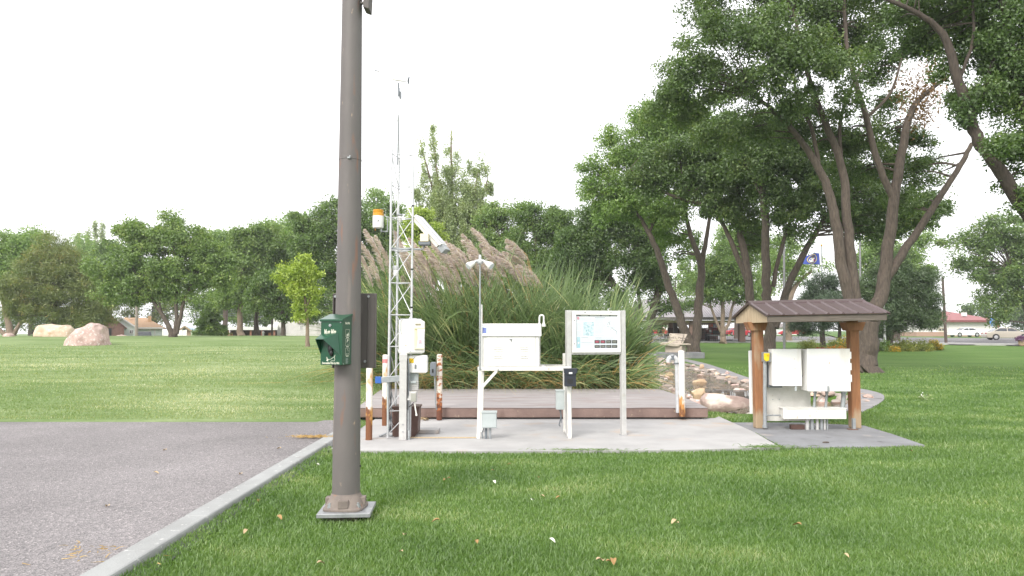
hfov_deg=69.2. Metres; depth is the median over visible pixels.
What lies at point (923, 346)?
shrub
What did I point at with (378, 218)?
rain gauge
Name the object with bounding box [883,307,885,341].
marker post
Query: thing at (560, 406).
meter box
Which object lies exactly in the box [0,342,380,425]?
knoll grass
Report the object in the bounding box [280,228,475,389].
pampas grass
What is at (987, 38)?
tree
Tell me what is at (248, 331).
porch building
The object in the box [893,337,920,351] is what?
shrub
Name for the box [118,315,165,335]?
house
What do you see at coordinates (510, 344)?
louvred cabinet
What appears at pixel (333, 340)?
bag dispenser
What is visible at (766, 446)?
grass tuft
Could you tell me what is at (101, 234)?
poplar tree
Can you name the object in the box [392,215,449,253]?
solar panel
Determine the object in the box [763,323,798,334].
distant house
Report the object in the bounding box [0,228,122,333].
tree
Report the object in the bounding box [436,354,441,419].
pipe bollard
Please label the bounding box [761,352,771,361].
disconnect switch
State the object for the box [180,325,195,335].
shed
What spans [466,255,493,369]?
floodlight pole
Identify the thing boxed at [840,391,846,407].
conduit pipe
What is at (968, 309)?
tree
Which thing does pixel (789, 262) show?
tree
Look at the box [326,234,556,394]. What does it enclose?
pampas grass
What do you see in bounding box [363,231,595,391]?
pampas grass
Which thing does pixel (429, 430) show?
concrete block
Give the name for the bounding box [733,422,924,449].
shelter pavement
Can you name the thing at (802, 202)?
tree
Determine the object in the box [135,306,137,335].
utility pole
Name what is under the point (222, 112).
sky
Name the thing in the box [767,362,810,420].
backing board
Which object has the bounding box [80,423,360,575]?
kerb
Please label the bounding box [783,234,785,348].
street lamp
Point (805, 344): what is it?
shrub
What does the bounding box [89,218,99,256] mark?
poplar tree
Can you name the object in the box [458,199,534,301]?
tree
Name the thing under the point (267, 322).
tree
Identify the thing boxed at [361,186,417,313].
tree
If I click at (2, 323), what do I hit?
tree
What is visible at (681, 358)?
pipe bollard
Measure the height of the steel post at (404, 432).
1.220 m
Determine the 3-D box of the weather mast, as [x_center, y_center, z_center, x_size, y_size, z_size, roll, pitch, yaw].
[-1.691,-0.343,10.954,0.533,5.031,0.495,0,-3,0]
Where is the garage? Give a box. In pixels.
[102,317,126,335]
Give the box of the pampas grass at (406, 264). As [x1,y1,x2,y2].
[301,230,532,394]
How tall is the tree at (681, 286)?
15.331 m
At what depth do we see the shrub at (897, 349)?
48.35 m
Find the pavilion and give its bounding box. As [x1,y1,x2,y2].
[632,299,750,342]
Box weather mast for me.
[375,96,415,437]
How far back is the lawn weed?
16.88 m
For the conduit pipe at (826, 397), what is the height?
0.290 m
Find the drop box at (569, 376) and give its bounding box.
[563,368,576,385]
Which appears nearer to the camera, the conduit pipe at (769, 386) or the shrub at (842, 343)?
the conduit pipe at (769, 386)
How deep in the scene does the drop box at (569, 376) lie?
10.60 m
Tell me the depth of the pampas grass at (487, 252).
17.41 m
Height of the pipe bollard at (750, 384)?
1.118 m
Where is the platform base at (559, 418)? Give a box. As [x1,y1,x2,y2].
[362,417,701,420]
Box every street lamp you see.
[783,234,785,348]
[859,242,860,280]
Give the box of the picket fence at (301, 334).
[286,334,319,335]
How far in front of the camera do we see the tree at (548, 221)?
61.85 m
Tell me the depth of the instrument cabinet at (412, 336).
10.63 m
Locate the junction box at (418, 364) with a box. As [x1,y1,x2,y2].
[408,355,427,380]
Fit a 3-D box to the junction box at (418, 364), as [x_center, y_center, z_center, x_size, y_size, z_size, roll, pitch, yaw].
[-1.368,1.156,10.755,0.286,0.365,0.233,0,-3,0]
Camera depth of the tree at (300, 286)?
32.79 m
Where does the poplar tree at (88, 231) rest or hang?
on the lawn at (956, 357)
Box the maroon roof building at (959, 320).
[900,311,999,335]
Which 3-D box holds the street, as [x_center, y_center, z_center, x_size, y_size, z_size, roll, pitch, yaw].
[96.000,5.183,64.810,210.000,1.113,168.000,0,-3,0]
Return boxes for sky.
[0,0,1023,333]
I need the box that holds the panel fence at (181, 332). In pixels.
[162,330,186,335]
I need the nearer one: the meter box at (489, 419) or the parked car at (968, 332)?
the meter box at (489, 419)
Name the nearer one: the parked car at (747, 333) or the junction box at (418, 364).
the junction box at (418, 364)
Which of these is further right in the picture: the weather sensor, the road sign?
the weather sensor
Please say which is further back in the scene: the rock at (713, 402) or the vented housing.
the rock at (713, 402)
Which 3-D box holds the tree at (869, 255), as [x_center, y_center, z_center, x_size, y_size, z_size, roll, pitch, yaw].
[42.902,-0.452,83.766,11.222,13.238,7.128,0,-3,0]
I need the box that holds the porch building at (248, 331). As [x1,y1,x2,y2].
[227,324,277,335]
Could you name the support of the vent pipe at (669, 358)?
on the concrete slab
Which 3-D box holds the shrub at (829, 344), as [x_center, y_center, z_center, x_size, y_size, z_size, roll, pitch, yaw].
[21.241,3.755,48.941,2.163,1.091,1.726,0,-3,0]
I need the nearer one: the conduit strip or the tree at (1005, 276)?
the conduit strip
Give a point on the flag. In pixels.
(814, 258)
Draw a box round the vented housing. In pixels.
[409,380,418,389]
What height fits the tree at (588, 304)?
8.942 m
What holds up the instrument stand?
on the concrete slab
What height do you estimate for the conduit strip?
0.015 m
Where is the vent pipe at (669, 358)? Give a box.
[666,355,678,412]
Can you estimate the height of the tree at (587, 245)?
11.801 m
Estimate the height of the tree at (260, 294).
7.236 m
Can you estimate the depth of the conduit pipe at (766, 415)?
11.79 m
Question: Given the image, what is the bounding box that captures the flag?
[803,253,821,264]
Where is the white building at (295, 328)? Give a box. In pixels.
[273,318,320,335]
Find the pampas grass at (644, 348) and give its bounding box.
[564,289,687,388]
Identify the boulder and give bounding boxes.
[2,333,14,336]
[33,324,74,336]
[63,323,110,345]
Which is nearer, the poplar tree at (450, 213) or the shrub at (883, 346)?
the shrub at (883, 346)
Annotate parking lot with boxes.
[0,420,332,575]
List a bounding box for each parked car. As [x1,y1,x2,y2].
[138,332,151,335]
[725,328,733,335]
[733,328,750,336]
[778,330,801,335]
[947,328,981,336]
[981,327,1023,339]
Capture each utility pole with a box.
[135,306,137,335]
[942,276,947,342]
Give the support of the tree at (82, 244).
on the lawn at (956, 357)
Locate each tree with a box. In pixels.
[0,226,52,335]
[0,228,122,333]
[0,298,117,335]
[9,221,97,335]
[78,206,242,336]
[82,238,128,316]
[84,224,92,244]
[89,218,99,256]
[98,219,106,247]
[113,292,201,326]
[171,282,262,335]
[204,228,235,326]
[207,219,287,335]
[235,296,294,326]
[238,264,324,335]
[249,220,316,335]
[251,208,313,312]
[269,252,326,346]
[284,193,396,297]
[314,279,334,317]
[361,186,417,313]
[385,253,476,320]
[399,205,450,281]
[405,123,494,303]
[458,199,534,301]
[485,286,604,310]
[501,197,578,305]
[544,202,683,347]
[573,94,719,351]
[617,105,773,350]
[635,0,972,373]
[645,295,668,335]
[671,225,782,338]
[679,239,762,343]
[716,106,959,351]
[755,233,835,339]
[782,288,842,339]
[796,267,841,346]
[855,227,940,339]
[859,246,949,344]
[876,0,1023,220]
[933,208,1023,328]
[956,300,1023,331]
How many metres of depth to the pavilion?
76.29 m
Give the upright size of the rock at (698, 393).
0.373 m
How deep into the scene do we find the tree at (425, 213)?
57.84 m
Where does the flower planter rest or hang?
on the lawn at (956, 357)
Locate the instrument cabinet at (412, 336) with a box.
[398,318,424,353]
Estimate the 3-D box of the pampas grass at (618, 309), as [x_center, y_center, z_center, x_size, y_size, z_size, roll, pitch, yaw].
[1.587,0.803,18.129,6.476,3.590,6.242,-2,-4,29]
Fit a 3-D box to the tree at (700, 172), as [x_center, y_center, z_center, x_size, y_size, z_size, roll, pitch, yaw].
[10.037,-2.844,39.677,8.835,13.757,5.360,0,-3,0]
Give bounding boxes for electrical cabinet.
[768,349,801,390]
[801,349,851,391]
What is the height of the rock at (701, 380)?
0.330 m
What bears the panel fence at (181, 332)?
on the lawn at (956, 357)
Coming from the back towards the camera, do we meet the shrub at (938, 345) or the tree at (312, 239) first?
the tree at (312, 239)
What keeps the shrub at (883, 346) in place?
on the lawn at (956, 357)
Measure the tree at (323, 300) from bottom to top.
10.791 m
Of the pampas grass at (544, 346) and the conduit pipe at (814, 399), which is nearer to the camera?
the conduit pipe at (814, 399)
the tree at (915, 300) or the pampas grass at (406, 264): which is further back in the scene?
the tree at (915, 300)
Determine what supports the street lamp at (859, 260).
on the lawn at (956, 357)
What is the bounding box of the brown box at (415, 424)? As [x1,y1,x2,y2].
[392,404,421,436]
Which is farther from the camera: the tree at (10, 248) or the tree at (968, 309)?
the tree at (968, 309)
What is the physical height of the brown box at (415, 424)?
0.445 m
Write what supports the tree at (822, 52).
on the lawn at (956, 357)
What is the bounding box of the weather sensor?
[391,266,398,281]
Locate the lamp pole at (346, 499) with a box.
[316,0,375,521]
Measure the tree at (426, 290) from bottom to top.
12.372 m
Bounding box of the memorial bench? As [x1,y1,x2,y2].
[656,333,704,357]
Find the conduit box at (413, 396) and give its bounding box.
[407,391,417,415]
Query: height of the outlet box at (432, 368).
0.824 m
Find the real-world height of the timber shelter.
2.083 m
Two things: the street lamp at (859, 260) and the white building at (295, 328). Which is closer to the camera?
the street lamp at (859, 260)
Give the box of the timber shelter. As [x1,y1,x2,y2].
[732,299,889,427]
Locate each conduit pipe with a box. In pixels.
[762,352,766,427]
[765,414,780,416]
[767,365,781,387]
[813,391,816,407]
[824,391,828,407]
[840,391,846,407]
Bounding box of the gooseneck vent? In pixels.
[539,314,545,366]
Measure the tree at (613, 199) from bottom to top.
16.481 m
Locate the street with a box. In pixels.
[641,335,1017,344]
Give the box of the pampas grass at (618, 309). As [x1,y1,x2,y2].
[510,259,699,393]
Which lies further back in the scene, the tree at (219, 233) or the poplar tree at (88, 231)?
the poplar tree at (88, 231)
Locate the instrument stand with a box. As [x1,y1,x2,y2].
[477,353,571,438]
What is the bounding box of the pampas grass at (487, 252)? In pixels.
[381,227,612,393]
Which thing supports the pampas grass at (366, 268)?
on the lawn at (956, 357)
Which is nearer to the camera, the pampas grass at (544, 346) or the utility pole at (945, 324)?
the pampas grass at (544, 346)
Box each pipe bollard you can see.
[365,368,372,439]
[382,355,387,425]
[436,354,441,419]
[678,351,684,416]
[748,351,752,413]
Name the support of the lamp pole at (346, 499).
on the lawn at (956, 357)
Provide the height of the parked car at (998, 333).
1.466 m
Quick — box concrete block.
[418,427,439,433]
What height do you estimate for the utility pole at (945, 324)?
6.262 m
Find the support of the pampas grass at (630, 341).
on the lawn at (956, 357)
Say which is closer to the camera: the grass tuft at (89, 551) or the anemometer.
the grass tuft at (89, 551)
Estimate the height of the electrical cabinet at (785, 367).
0.660 m
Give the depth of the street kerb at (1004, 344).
66.13 m
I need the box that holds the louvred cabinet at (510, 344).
[482,324,540,365]
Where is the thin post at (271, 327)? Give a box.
[271,319,272,335]
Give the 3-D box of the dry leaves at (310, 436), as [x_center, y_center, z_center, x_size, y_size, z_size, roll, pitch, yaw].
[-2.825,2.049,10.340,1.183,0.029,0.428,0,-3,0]
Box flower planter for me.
[1015,335,1023,345]
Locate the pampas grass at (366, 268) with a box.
[238,241,469,386]
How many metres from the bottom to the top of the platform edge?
0.164 m
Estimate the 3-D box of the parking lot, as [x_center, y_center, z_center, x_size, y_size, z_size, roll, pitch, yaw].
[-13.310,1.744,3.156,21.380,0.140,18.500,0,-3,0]
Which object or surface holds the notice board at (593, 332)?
on the concrete slab
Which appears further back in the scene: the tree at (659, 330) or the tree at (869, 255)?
the tree at (659, 330)
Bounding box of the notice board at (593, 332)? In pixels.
[565,310,626,436]
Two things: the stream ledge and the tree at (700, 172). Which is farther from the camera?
the tree at (700, 172)
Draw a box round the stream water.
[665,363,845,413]
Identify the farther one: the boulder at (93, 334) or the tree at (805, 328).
the tree at (805, 328)
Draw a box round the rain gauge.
[373,209,387,231]
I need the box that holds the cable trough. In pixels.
[778,407,857,429]
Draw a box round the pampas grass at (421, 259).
[318,238,548,390]
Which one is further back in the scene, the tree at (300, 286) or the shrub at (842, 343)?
the shrub at (842, 343)
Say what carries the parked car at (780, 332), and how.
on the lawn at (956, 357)
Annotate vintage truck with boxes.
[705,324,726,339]
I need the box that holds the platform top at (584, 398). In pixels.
[361,389,706,407]
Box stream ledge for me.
[685,389,748,397]
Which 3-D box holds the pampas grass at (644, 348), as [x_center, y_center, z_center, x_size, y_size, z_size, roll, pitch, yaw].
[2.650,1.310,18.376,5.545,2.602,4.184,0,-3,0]
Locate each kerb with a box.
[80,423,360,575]
[653,338,1018,345]
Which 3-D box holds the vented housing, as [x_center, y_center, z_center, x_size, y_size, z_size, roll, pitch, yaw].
[-1.415,1.402,10.698,0.139,0.132,0.140,0,-3,0]
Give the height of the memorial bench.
1.430 m
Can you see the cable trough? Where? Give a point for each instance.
(823, 414)
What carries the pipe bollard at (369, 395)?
on the concrete slab
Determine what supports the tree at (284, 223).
on the lawn at (956, 357)
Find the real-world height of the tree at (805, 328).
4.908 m
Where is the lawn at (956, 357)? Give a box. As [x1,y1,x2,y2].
[0,331,1023,575]
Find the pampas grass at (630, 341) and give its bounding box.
[502,265,706,391]
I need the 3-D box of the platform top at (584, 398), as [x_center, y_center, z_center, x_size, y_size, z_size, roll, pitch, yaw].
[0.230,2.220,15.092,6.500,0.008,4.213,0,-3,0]
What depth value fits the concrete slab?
10.78 m
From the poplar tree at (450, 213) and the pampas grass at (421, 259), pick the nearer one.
the pampas grass at (421, 259)
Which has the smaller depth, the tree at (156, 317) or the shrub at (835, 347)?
the shrub at (835, 347)
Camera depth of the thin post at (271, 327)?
81.80 m
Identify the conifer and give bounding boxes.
[191,304,232,335]
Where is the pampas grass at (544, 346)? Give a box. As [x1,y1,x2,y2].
[420,247,724,393]
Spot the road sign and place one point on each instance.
(368, 326)
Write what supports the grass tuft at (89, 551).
on the parking lot
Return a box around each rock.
[689,398,699,403]
[691,388,704,399]
[693,379,707,385]
[700,393,748,412]
[817,398,831,406]
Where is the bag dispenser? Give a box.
[315,314,352,364]
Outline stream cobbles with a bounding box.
[658,357,873,413]
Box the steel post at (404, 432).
[399,354,409,439]
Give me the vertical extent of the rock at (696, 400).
0.191 m
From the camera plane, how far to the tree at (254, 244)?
75.61 m
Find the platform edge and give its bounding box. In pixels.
[360,408,707,417]
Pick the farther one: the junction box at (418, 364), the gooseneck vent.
the gooseneck vent
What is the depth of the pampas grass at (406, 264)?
17.42 m
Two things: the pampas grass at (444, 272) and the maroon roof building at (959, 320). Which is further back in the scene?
the maroon roof building at (959, 320)
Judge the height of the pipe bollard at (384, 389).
1.155 m
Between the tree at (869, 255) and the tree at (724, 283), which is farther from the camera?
the tree at (869, 255)
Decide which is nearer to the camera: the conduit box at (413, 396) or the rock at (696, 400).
the conduit box at (413, 396)
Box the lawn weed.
[918,392,932,399]
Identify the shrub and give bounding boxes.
[796,339,822,348]
[822,337,841,347]
[825,343,845,348]
[831,335,845,347]
[879,338,893,351]
[888,345,900,351]
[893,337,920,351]
[911,338,936,351]
[928,339,944,350]
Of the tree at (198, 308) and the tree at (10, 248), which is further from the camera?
the tree at (198, 308)
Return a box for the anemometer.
[374,70,409,98]
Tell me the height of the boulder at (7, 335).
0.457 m
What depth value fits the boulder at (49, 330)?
59.91 m
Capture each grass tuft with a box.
[22,540,169,564]
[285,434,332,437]
[527,447,661,451]
[732,443,816,448]
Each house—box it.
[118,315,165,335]
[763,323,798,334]
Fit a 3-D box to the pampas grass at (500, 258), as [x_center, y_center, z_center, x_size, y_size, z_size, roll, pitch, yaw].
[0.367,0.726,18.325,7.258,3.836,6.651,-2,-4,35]
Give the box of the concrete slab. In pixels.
[331,417,779,453]
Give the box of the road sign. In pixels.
[332,293,376,367]
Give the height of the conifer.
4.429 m
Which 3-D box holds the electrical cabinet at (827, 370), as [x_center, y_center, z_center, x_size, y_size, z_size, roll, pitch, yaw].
[4.995,1.298,11.800,0.706,0.673,0.330,0,-3,0]
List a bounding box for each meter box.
[481,410,496,438]
[555,389,564,425]
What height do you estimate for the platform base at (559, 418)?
0.171 m
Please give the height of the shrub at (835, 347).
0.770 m
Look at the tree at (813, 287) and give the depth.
59.70 m
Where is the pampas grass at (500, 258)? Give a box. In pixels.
[443,238,641,389]
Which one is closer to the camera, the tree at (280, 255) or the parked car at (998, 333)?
the tree at (280, 255)
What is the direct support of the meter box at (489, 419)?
on the concrete slab
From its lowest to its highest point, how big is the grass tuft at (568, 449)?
0.026 m
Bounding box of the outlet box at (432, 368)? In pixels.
[430,362,436,409]
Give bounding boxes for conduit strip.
[410,437,475,437]
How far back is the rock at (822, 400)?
18.60 m
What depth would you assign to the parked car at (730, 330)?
130.46 m
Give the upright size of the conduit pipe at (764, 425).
1.201 m

